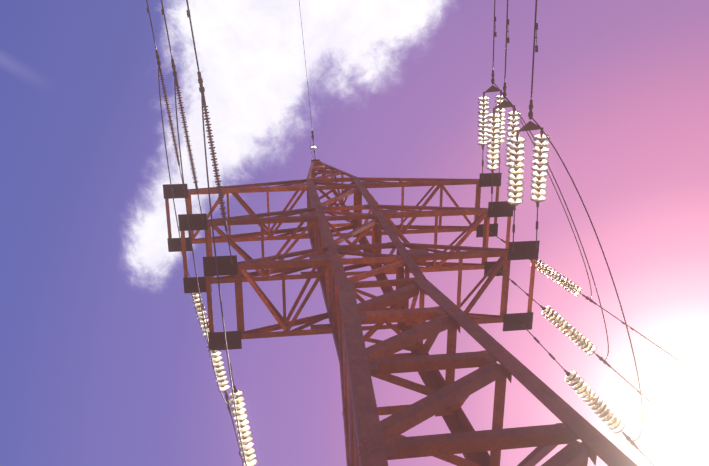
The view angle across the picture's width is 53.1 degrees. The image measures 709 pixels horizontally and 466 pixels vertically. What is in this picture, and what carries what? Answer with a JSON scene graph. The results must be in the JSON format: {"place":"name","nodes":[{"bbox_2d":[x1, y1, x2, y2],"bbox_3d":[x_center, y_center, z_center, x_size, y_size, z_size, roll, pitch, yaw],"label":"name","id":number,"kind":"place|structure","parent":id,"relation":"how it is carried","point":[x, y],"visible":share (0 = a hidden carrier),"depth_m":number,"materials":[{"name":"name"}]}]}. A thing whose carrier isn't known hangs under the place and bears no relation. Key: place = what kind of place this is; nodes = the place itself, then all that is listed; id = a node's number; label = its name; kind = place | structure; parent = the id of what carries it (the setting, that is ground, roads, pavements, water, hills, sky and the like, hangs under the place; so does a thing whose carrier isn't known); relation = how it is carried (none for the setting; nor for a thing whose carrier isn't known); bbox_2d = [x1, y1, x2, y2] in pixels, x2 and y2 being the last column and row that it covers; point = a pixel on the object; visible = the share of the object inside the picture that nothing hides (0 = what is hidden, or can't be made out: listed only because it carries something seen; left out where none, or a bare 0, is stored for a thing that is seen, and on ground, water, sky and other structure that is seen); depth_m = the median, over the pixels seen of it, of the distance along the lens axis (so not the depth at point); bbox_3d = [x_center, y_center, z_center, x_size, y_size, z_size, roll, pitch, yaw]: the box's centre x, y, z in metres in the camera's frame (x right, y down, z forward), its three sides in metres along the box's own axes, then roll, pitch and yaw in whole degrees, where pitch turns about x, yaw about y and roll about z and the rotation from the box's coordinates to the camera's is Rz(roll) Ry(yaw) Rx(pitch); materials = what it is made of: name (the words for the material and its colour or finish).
{"place":"outdoors","nodes":[
{"label":"outdoors","id":0,"kind":"place"},
{"bbox_2d":[0,0,708,465],"label":"sky","id":1,"kind":"structure","parent":0,"point":[105,360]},
{"label":"ground","id":2,"kind":"structure","parent":0,"visible":0},
{"bbox_2d":[146,0,708,465],"bbox_3d":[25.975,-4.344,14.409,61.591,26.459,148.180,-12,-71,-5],"label":"lattice tower","id":3,"kind":"structure","parent":2,"relation":"on","point":[370,438],"depth_m":13.60,"materials":[{"name":"metal"}]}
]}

